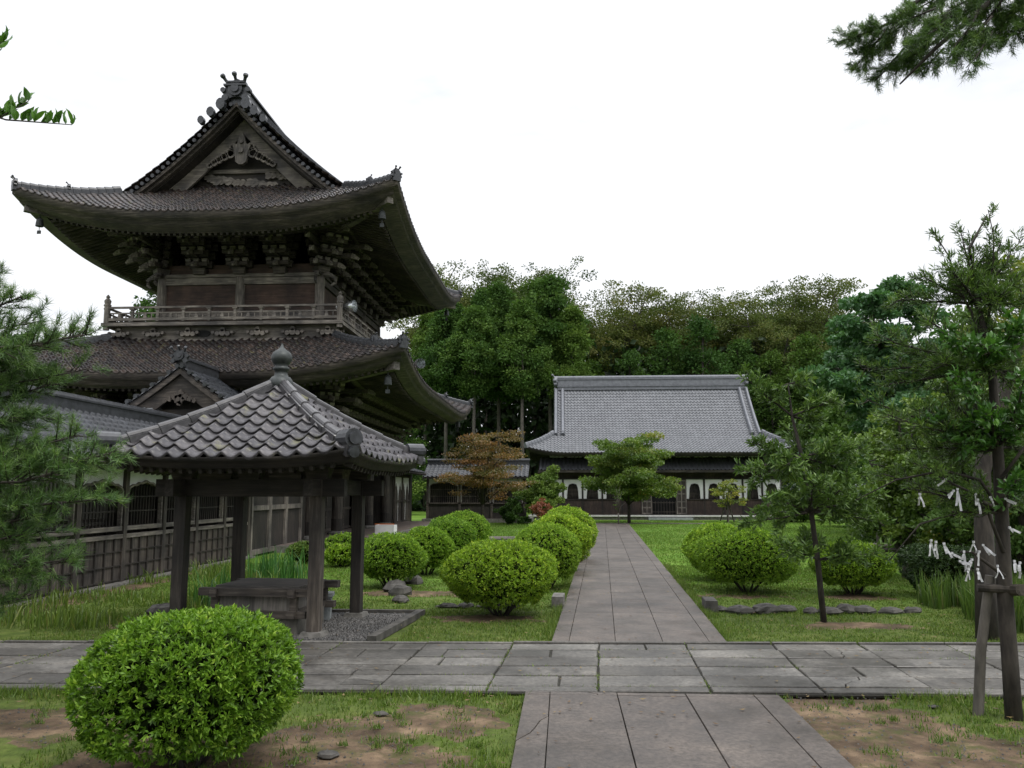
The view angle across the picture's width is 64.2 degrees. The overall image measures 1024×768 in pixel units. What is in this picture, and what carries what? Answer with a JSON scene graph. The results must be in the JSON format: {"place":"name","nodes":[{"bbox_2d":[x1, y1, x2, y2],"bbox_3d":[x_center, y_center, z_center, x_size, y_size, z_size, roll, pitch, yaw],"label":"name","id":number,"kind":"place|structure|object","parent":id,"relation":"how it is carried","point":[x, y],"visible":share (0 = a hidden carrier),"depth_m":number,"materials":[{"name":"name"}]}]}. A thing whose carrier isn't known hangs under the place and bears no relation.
{"place":"outdoors","nodes":[
{"label":"outdoors","id":0,"kind":"place"},
{"bbox_2d":[0,508,1023,767],"bbox_3d":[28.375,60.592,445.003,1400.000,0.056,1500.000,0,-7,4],"label":"ground","id":1,"kind":"structure","parent":0,"point":[908,742],"depth_m":7.53,"materials":[{"name":"plant"}]},
{"bbox_2d":[0,26,75,124],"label":"leafy branch tree","id":2,"kind":"object","parent":1,"relation":"on","point":[9,108],"visible":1,"depth_m":3.96,"materials":[{"name":"green plant"}]},
{"bbox_2d":[0,259,136,621],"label":"pine tree","id":3,"kind":"object","parent":1,"relation":"on","point":[16,469],"visible":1,"depth_m":7.17,"materials":[{"name":"green plant"}]},
{"bbox_2d":[6,408,161,534],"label":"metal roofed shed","id":4,"kind":"structure","parent":1,"relation":"on","point":[115,522],"depth_m":24.96,"materials":[{"name":"brown wood"}]},
{"bbox_2d":[0,383,254,608],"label":"temple corridor","id":5,"kind":"object","parent":1,"relation":"on","point":[114,560],"visible":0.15,"depth_m":19.38,"materials":[{"name":"tile"}]},
{"bbox_2d":[23,479,75,531],"bbox_3d":[-9.216,2.392,16.155,0.155,1.065,1.670,0,-7,4],"label":"window frame","id":6,"kind":"structure","parent":5,"relation":"in","point":[70,516],"depth_m":16.66,"materials":[{"name":"brown wood"}]},
{"bbox_2d":[80,479,123,528],"bbox_3d":[-9.098,2.635,18.005,0.155,1.065,1.670,0,-7,4],"label":"window frame","id":7,"kind":"structure","parent":5,"relation":"in","point":[120,506],"depth_m":18.21,"materials":[{"name":"brown wood"}]},
{"bbox_2d":[127,480,162,525],"bbox_3d":[-8.980,2.878,19.855,0.155,1.065,1.670,0,-7,4],"label":"window frame","id":8,"kind":"structure","parent":5,"relation":"in","point":[160,499],"depth_m":20.03,"materials":[{"name":"brown wood"}]},
{"bbox_2d":[166,497,195,521],"bbox_3d":[-8.862,3.121,21.706,0.155,1.065,1.670,0,-7,4],"label":"window frame","id":9,"kind":"structure","parent":5,"relation":"in","point":[193,498],"depth_m":21.55,"materials":[{"name":"brown wood"}]},
{"bbox_2d":[199,497,223,519],"bbox_3d":[-8.745,3.364,23.556,0.155,1.065,1.670,0,-7,4],"label":"window frame","id":10,"kind":"structure","parent":5,"relation":"in","point":[208,500],"depth_m":23.82,"materials":[{"name":"brown wood"}]},
{"bbox_2d":[130,289,156,317],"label":"background tree","id":11,"kind":"object","parent":1,"relation":"on","point":[146,302],"visible":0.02,"depth_m":64.36,"materials":[{"name":"green plant"}]},
{"bbox_2d":[0,558,307,629],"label":"tall grass","id":12,"kind":"structure","parent":1,"relation":"on","point":[60,616],"depth_m":14.85,"materials":[{"name":"plant"}]},
{"bbox_2d":[61,603,304,767],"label":"azalea bush","id":13,"kind":"object","parent":1,"relation":"on","point":[195,676],"visible":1,"depth_m":5.94,"materials":[{"name":"green plant"}]},
{"bbox_2d":[125,345,305,555],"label":"stair house","id":14,"kind":"structure","parent":1,"relation":"on","point":[186,385],"depth_m":27.11,"materials":[{"name":"tile"}]},
{"bbox_2d":[0,71,473,552],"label":"temple gate","id":15,"kind":"structure","parent":1,"relation":"on","point":[241,235],"depth_m":34.52,"materials":[{"name":"wood"}]},
{"bbox_2d":[229,545,307,578],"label":"iris clump","id":16,"kind":"object","parent":1,"relation":"on","point":[288,571],"visible":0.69,"depth_m":19.42,"materials":[{"name":"plant"}]},
{"bbox_2d":[284,540,324,562],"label":"bush","id":17,"kind":"object","parent":1,"relation":"on","point":[296,547],"visible":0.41,"depth_m":23.68,"materials":[{"name":"green plant"}]},
{"bbox_2d":[219,612,409,640],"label":"gravel","id":18,"kind":"structure","parent":1,"relation":"on","point":[341,626],"depth_m":12.69,"materials":[{"name":"gravel"}]},
{"bbox_2d":[91,344,425,638],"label":"water pavilion","id":19,"kind":"structure","parent":18,"relation":"on","point":[280,433],"depth_m":12.12,"materials":[{"name":"tile"}]},
{"bbox_2d":[198,578,339,634],"bbox_3d":[-3.712,3.418,12.602,1.720,0.705,1.480,-1,-8,8],"label":"well box","id":20,"kind":"object","parent":18,"relation":"on","point":[283,600],"visible":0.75,"depth_m":12.04,"materials":[{"name":"stone"}]},
{"bbox_2d":[332,609,424,640],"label":"gravel kerb","id":21,"kind":"structure","parent":18,"relation":"on","point":[393,627],"depth_m":13.06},
{"bbox_2d":[324,542,350,566],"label":"bush","id":22,"kind":"object","parent":1,"relation":"on","point":[339,554],"visible":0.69,"depth_m":22.59,"materials":[{"name":"green plant"}]},
{"bbox_2d":[325,531,366,549],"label":"bush","id":23,"kind":"object","parent":1,"relation":"on","point":[344,537],"visible":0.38,"depth_m":25.67,"materials":[{"name":"green plant"}]},
{"bbox_2d":[350,531,428,586],"bbox_3d":[-2.689,3.888,18.031,1.746,1.274,1.616,0,-7,4],"label":"azalea bush","id":24,"kind":"object","parent":1,"relation":"on","point":[396,554],"visible":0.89,"depth_m":17.68,"materials":[{"name":"green plant"}]},
{"bbox_2d":[388,584,411,595],"bbox_3d":[-2.288,4.199,16.671,0.492,0.217,0.298,0,-7,4],"label":"rock","id":25,"kind":"object","parent":1,"relation":"on","point":[399,589],"visible":0.99,"depth_m":16.57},
{"bbox_2d":[389,460,426,522],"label":"corridor","id":26,"kind":"object","parent":1,"relation":"on","point":[400,504],"visible":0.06,"depth_m":50.90,"materials":[{"name":"wood"}]},
{"bbox_2d":[394,425,428,503],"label":"background tree","id":27,"kind":"object","parent":1,"relation":"on","point":[418,483],"visible":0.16,"depth_m":73.80,"materials":[{"name":"green plant"}]},
{"bbox_2d":[409,312,437,510],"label":"cedar tree","id":28,"kind":"object","parent":1,"relation":"on","point":[418,338],"visible":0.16,"depth_m":89.30,"materials":[{"name":"green plant"}]},
{"bbox_2d":[385,281,468,458],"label":"deciduous tree","id":29,"kind":"object","parent":1,"relation":"on","point":[411,330],"visible":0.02,"depth_m":98.19,"materials":[{"name":"green plant"}]},
{"bbox_2d":[402,526,455,575],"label":"azalea bush","id":30,"kind":"object","parent":1,"relation":"on","point":[437,544],"visible":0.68,"depth_m":20.49,"materials":[{"name":"green plant"}]},
{"bbox_2d":[412,302,473,458],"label":"cedar tree","id":31,"kind":"object","parent":1,"relation":"on","point":[439,336],"visible":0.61,"depth_m":82.53,"materials":[{"name":"green plant"}]},
{"bbox_2d":[427,515,476,551],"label":"azalea bush","id":32,"kind":"object","parent":1,"relation":"on","point":[452,526],"visible":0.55,"depth_m":23.36,"materials":[{"name":"green plant"}]},
{"bbox_2d":[436,509,492,542],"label":"azalea bush","id":33,"kind":"object","parent":1,"relation":"on","point":[484,530],"visible":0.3,"depth_m":26.51,"materials":[{"name":"green plant"}]},
{"bbox_2d":[437,304,502,440],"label":"cedar tree","id":34,"kind":"object","parent":1,"relation":"on","point":[475,331],"visible":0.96,"depth_m":80.14,"materials":[{"name":"green plant"}]},
{"bbox_2d":[400,259,541,448],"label":"deciduous tree","id":35,"kind":"object","parent":1,"relation":"on","point":[463,299],"visible":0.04,"depth_m":98.39,"materials":[{"name":"green plant"}]},
{"bbox_2d":[422,459,533,522],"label":"link corridor","id":36,"kind":"object","parent":1,"relation":"on","point":[440,501],"visible":0.38,"depth_m":55.78,"materials":[{"name":"wood"}]},
{"bbox_2d":[467,287,492,434],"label":"cedar tree","id":37,"kind":"object","parent":1,"relation":"on","point":[480,296],"visible":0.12,"depth_m":93.21,"materials":[{"name":"green plant"}]},
{"bbox_2d":[433,429,538,517],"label":"maple tree","id":38,"kind":"object","parent":1,"relation":"on","point":[482,450],"visible":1,"depth_m":50.57,"materials":[{"name":"orange plant"}]},
{"bbox_2d":[472,277,524,453],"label":"cedar tree","id":39,"kind":"object","parent":1,"relation":"on","point":[501,300],"visible":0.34,"depth_m":84.87,"materials":[{"name":"green plant"}]},
{"bbox_2d":[438,535,559,615],"bbox_3d":[-0.220,3.312,14.064,2.124,1.384,2.100,0,-7,4],"label":"azalea bush","id":40,"kind":"object","parent":1,"relation":"on","point":[503,572],"visible":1,"depth_m":13.54,"materials":[{"name":"green plant"}]},
{"bbox_2d":[457,259,560,445],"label":"deciduous tree","id":41,"kind":"object","parent":1,"relation":"on","point":[505,278],"visible":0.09,"depth_m":98.29,"materials":[{"name":"green plant"}]},
{"bbox_2d":[1,570,1021,767],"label":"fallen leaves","id":42,"kind":"object","parent":1,"relation":"on","point":[581,703],"visible":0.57,"depth_m":8.32,"materials":[{"name":"brown plant"}]},
{"bbox_2d":[491,496,531,523],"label":"dark low shrub","id":43,"kind":"object","parent":1,"relation":"on","point":[510,509],"visible":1,"depth_m":52.36,"materials":[{"name":"green plant"}]},
{"bbox_2d":[0,563,1023,767],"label":"edge grass","id":44,"kind":"structure","parent":1,"relation":"on","point":[551,622],"depth_m":8.46,"materials":[{"name":"plant"}]},
{"bbox_2d":[0,689,1023,767],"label":"weed tufts","id":45,"kind":"object","parent":1,"relation":"on","point":[378,744],"visible":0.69,"depth_m":7.22,"materials":[{"name":"green plant"}]},
{"bbox_2d":[1,697,1023,767],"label":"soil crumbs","id":46,"kind":"object","parent":1,"relation":"on","point":[941,750],"visible":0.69,"depth_m":7.00,"materials":[{"name":"soil"}]},
{"bbox_2d":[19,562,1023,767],"bbox_3d":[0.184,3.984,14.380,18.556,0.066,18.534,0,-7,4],"label":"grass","id":47,"kind":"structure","parent":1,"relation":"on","point":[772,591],"depth_m":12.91,"materials":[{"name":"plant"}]},
{"bbox_2d":[487,297,562,458],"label":"cedar tree","id":48,"kind":"object","parent":1,"relation":"on","point":[523,382],"visible":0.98,"depth_m":79.13,"materials":[{"name":"green plant"}]},
{"bbox_2d":[501,278,561,474],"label":"tree","id":49,"kind":"object","parent":1,"relation":"on","point":[523,287],"visible":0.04,"depth_m":94.14,"materials":[{"name":"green plant"}]},
{"bbox_2d":[529,497,552,517],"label":"red shrub","id":50,"kind":"object","parent":1,"relation":"on","point":[540,511],"visible":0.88,"depth_m":47.33,"materials":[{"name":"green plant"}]},
{"bbox_2d":[511,464,578,514],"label":"tall shrub","id":51,"kind":"object","parent":1,"relation":"on","point":[550,490],"visible":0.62,"depth_m":52.97,"materials":[{"name":"green plant"}]},
{"bbox_2d":[513,519,582,589],"bbox_3d":[0.719,3.726,17.847,1.686,1.546,1.694,0,-7,4],"label":"azalea bush","id":52,"kind":"object","parent":1,"relation":"on","point":[567,554],"visible":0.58,"depth_m":17.51,"materials":[{"name":"green plant"}]},
{"bbox_2d":[505,273,594,432],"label":"cedar tree","id":53,"kind":"object","parent":1,"relation":"on","point":[548,298],"visible":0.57,"depth_m":82.13,"materials":[{"name":"green plant"}]},
{"bbox_2d":[524,510,593,562],"bbox_3d":[1.241,4.157,21.505,1.890,1.644,1.766,0,-7,4],"label":"azalea bush","id":54,"kind":"object","parent":1,"relation":"on","point":[582,531],"visible":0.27,"depth_m":21.24,"materials":[{"name":"green plant"}]},
{"bbox_2d":[539,303,595,399],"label":"cedar tree","id":55,"kind":"object","parent":1,"relation":"on","point":[573,345],"visible":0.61,"depth_m":80.29,"materials":[{"name":"green plant"}]},
{"bbox_2d":[538,503,598,547],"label":"azalea bush","id":56,"kind":"object","parent":1,"relation":"on","point":[585,517],"visible":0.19,"depth_m":24.68,"materials":[{"name":"green plant"}]},
{"bbox_2d":[537,255,609,435],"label":"deciduous tree","id":57,"kind":"object","parent":1,"relation":"on","point":[582,276],"visible":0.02,"depth_m":99.60,"materials":[{"name":"green plant"}]},
{"bbox_2d":[542,280,679,375],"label":"deciduous tree","id":58,"kind":"object","parent":1,"relation":"on","point":[625,335],"visible":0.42,"depth_m":89.56,"materials":[{"name":"green plant"}]},
{"bbox_2d":[399,336,839,510],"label":"undergrowth","id":59,"kind":"object","parent":1,"relation":"on","point":[435,444],"visible":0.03,"depth_m":89.44,"materials":[{"name":"green plant"}]},
{"bbox_2d":[565,280,690,374],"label":"deciduous tree","id":60,"kind":"object","parent":1,"relation":"on","point":[611,300],"visible":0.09,"depth_m":94.18,"materials":[{"name":"green plant"}]},
{"bbox_2d":[578,431,684,522],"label":"maple tree","id":61,"kind":"object","parent":1,"relation":"on","point":[626,467],"visible":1,"depth_m":53.25,"materials":[{"name":"green plant"}]},
{"bbox_2d":[615,348,650,375],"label":"dark evergreen","id":62,"kind":"object","parent":1,"relation":"on","point":[632,362],"visible":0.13,"depth_m":82.11,"materials":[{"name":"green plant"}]},
{"bbox_2d":[524,374,795,519],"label":"temple hall","id":63,"kind":"structure","parent":1,"relation":"on","point":[706,425],"depth_m":63.64,"materials":[{"name":"tile"}]},
{"bbox_2d":[651,479,675,514],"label":"doorway","id":64,"kind":"structure","parent":63,"relation":"in","point":[667,509],"depth_m":63.05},
{"bbox_2d":[676,479,686,513],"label":"door","id":65,"kind":"structure","parent":63,"relation":"in","point":[681,498],"depth_m":62.66,"materials":[{"name":"grey wood"}]},
{"bbox_2d":[635,326,688,375],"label":"dark evergreen","id":66,"kind":"object","parent":1,"relation":"on","point":[668,349],"visible":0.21,"depth_m":83.89,"materials":[{"name":"green plant"}]},
{"bbox_2d":[598,297,731,374],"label":"deciduous tree","id":67,"kind":"object","parent":1,"relation":"on","point":[660,320],"visible":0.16,"depth_m":90.95,"materials":[{"name":"green plant"}]},
{"bbox_2d":[674,314,732,374],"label":"dark evergreen","id":68,"kind":"object","parent":1,"relation":"on","point":[702,332],"visible":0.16,"depth_m":81.79,"materials":[{"name":"green plant"}]},
{"bbox_2d":[680,521,736,580],"bbox_3d":[5.000,4.000,19.532,1.966,1.443,1.847,0,-7,4],"label":"azalea bush","id":69,"kind":"object","parent":1,"relation":"on","point":[688,543],"visible":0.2,"depth_m":19.42,"materials":[{"name":"green plant"}]},
{"bbox_2d":[702,597,717,611],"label":"stone block","id":70,"kind":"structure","parent":1,"relation":"on","point":[710,602],"depth_m":14.29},
{"bbox_2d":[637,289,786,374],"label":"deciduous tree","id":71,"kind":"object","parent":1,"relation":"on","point":[680,311],"visible":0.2,"depth_m":88.78,"materials":[{"name":"green plant"}]},
{"bbox_2d":[708,479,747,522],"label":"young tree","id":72,"kind":"object","parent":1,"relation":"on","point":[724,486],"visible":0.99,"depth_m":55.53,"materials":[{"name":"green plant"}]},
{"bbox_2d":[674,286,786,380],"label":"deciduous tree","id":73,"kind":"object","parent":1,"relation":"on","point":[717,288],"visible":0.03,"depth_m":92.44,"materials":[{"name":"green plant"}]},
{"bbox_2d":[724,605,754,613],"bbox_3d":[4.006,3.927,14.251,0.508,0.126,0.378,-7,-10,41],"label":"rock","id":74,"kind":"object","parent":1,"relation":"on","point":[740,609],"visible":0.99,"depth_m":14.13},
{"bbox_2d":[693,525,799,593],"bbox_3d":[4.944,3.713,17.319,2.181,1.438,2.212,0,-7,4],"label":"azalea bush","id":75,"kind":"object","parent":1,"relation":"on","point":[743,556],"visible":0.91,"depth_m":16.75,"materials":[{"name":"green plant"}]},
{"bbox_2d":[716,338,780,432],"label":"dark evergreen","id":76,"kind":"object","parent":1,"relation":"on","point":[738,346],"visible":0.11,"depth_m":82.95,"materials":[{"name":"plant"}]},
{"bbox_2d":[694,280,834,486],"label":"deciduous tree","id":77,"kind":"object","parent":1,"relation":"on","point":[761,330],"visible":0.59,"depth_m":87.51,"materials":[{"name":"green plant"}]},
{"bbox_2d":[752,603,781,613],"bbox_3d":[4.422,3.914,14.278,0.525,0.158,0.380,2,-8,-13],"label":"rock","id":78,"kind":"object","parent":1,"relation":"on","point":[764,608],"visible":0.93,"depth_m":14.13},
{"bbox_2d":[749,348,804,497],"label":"dark evergreen","id":79,"kind":"object","parent":1,"relation":"on","point":[770,360],"visible":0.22,"depth_m":80.56,"materials":[{"name":"plant"}]},
{"bbox_2d":[736,284,849,329],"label":"deciduous tree","id":80,"kind":"object","parent":1,"relation":"on","point":[774,290],"visible":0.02,"depth_m":100.50,"materials":[{"name":"green plant"}]},
{"bbox_2d":[725,273,876,405],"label":"deciduous tree","id":81,"kind":"object","parent":1,"relation":"on","point":[846,284],"visible":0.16,"depth_m":89.76,"materials":[{"name":"green plant"}]},
{"bbox_2d":[773,331,841,490],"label":"dark evergreen","id":82,"kind":"object","parent":1,"relation":"on","point":[805,355],"visible":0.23,"depth_m":78.52,"materials":[{"name":"green plant"}]},
{"bbox_2d":[729,362,898,622],"bbox_3d":[4.910,1.772,13.442,2.689,4.294,1.966,0,-7,4],"label":"young broadleaf tree","id":83,"kind":"object","parent":1,"relation":"on","point":[797,502],"visible":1,"depth_m":13.39,"materials":[{"name":"green plant"}]},
{"bbox_2d":[756,285,878,374],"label":"deciduous tree","id":84,"kind":"object","parent":1,"relation":"on","point":[781,347],"visible":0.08,"depth_m":87.62,"materials":[{"name":"green plant"}]},
{"bbox_2d":[798,396,862,497],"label":"broadleaf tree","id":85,"kind":"object","parent":1,"relation":"on","point":[834,412],"visible":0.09,"depth_m":42.73,"materials":[{"name":"green plant"}]},
{"bbox_2d":[793,316,867,478],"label":"dark evergreen","id":86,"kind":"object","parent":1,"relation":"on","point":[824,334],"depth_m":76.93,"materials":[{"name":"plant"}]},
{"bbox_2d":[807,537,897,594],"bbox_3d":[7.021,3.781,16.913,1.725,1.195,1.698,0,-7,4],"label":"azalea bush","id":87,"kind":"object","parent":1,"relation":"on","point":[875,574],"visible":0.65,"depth_m":16.48,"materials":[{"name":"green plant"}]},
{"bbox_2d":[795,273,951,484],"bbox_3d":[15.465,1.019,33.543,7.392,11.117,7.267,-5,-9,32],"label":"soft pine","id":88,"kind":"object","parent":1,"relation":"on","point":[839,372],"visible":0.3,"depth_m":32.81,"materials":[{"name":"green plant"}]},
{"bbox_2d":[840,391,956,577],"bbox_3d":[9.819,2.515,20.376,2.728,4.720,3.338,4,-9,-29],"label":"broadleaf tree","id":89,"kind":"object","parent":1,"relation":"on","point":[898,531],"visible":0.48,"depth_m":20.02,"materials":[{"name":"green plant"}]},
{"bbox_2d":[838,457,958,547],"bbox_3d":[12.162,3.705,24.845,4.041,3.525,4.218,0,-7,4],"label":"broadleaf tree","id":90,"kind":"object","parent":1,"relation":"on","point":[870,539],"visible":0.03,"depth_m":25.44,"materials":[{"name":"green plant"}]},
{"bbox_2d":[824,0,1023,640],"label":"leaning pine","id":91,"kind":"object","parent":1,"relation":"on","point":[1006,20],"visible":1,"depth_m":12.23,"materials":[{"name":"green plant"}]},
{"bbox_2d":[846,200,1023,720],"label":"staked tree","id":92,"kind":"object","parent":1,"relation":"on","point":[989,427],"visible":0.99,"depth_m":7.84,"materials":[{"name":"green plant"}]},
{"bbox_2d":[897,542,973,595],"bbox_3d":[8.590,3.742,16.345,1.458,1.126,1.447,0,-7,4],"label":"dark shrub","id":93,"kind":"object","parent":1,"relation":"on","point":[916,554],"visible":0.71,"depth_m":16.06,"materials":[{"name":"green plant"}]},
{"bbox_2d":[887,305,1018,398],"bbox_3d":[20.361,1.528,36.909,9.522,10.985,9.615,-3,-8,19],"label":"broadleaf tree","id":94,"kind":"object","parent":1,"relation":"on","point":[959,309],"visible":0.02,"depth_m":36.69,"materials":[{"name":"green plant"}]},
{"bbox_2d":[893,371,1016,575],"bbox_3d":[10.246,1.986,18.233,3.240,5.211,2.950,-4,-9,29],"label":"broadleaf tree","id":95,"kind":"object","parent":1,"relation":"on","point":[958,538],"visible":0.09,"depth_m":18.25,"materials":[{"name":"green plant"}]},
{"bbox_2d":[923,365,1023,566],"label":"broadleaf tree","id":96,"kind":"object","parent":1,"relation":"on","point":[1016,547],"visible":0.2,"depth_m":16.31,"materials":[{"name":"green plant"}]},
{"bbox_2d":[934,254,1023,411],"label":"yellow green tree","id":97,"kind":"object","parent":1,"relation":"on","point":[1001,321],"visible":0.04,"depth_m":23.35,"materials":[{"name":"green plant"}]},
{"bbox_2d":[967,514,1023,581],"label":"garden shrub","id":98,"kind":"object","parent":1,"relation":"on","point":[1013,522],"visible":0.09,"depth_m":16.67,"materials":[{"name":"green plant"}]},
{"bbox_2d":[972,575,1023,715],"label":"support","id":99,"kind":"object","parent":1,"relation":"on","point":[988,588],"visible":0.92,"depth_m":7.73,"materials":[{"name":"brown wood"}]},
{"bbox_2d":[0,640,1023,697],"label":"cross path","id":100,"kind":"structure","parent":0,"point":[397,664],"depth_m":9.69,"materials":[{"name":"stone"}]},
{"bbox_2d":[0,642,1022,693],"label":"joint moss","id":101,"kind":"object","parent":100,"relation":"on","point":[570,665],"visible":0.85,"depth_m":9.91,"materials":[{"name":"green plant"}]},
{"bbox_2d":[0,0,1023,486],"label":"sky","id":102,"kind":"structure","parent":0,"point":[676,146],"materials":[{"name":"white"}]},
{"bbox_2d":[1,531,1023,767],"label":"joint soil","id":103,"kind":"structure","parent":0,"point":[559,680],"depth_m":8.58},
{"bbox_2d":[206,520,1017,581],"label":"lawn grass","id":104,"kind":"structure","parent":0,"point":[636,527],"depth_m":40.02,"materials":[{"name":"plant"}]},
{"bbox_2d":[552,523,726,644],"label":"garden path","id":105,"kind":"structure","parent":0,"point":[663,613],"depth_m":15.37,"materials":[{"name":"stone"}]},
{"bbox_2d":[511,691,853,767],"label":"path","id":106,"kind":"structure","parent":0,"point":[692,735],"depth_m":7.00,"materials":[{"name":"stone"}]},
{"bbox_2d":[913,565,1023,632],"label":"reed grass","id":107,"kind":"structure","parent":0,"point":[963,598],"depth_m":14.70,"materials":[{"name":"plant"}]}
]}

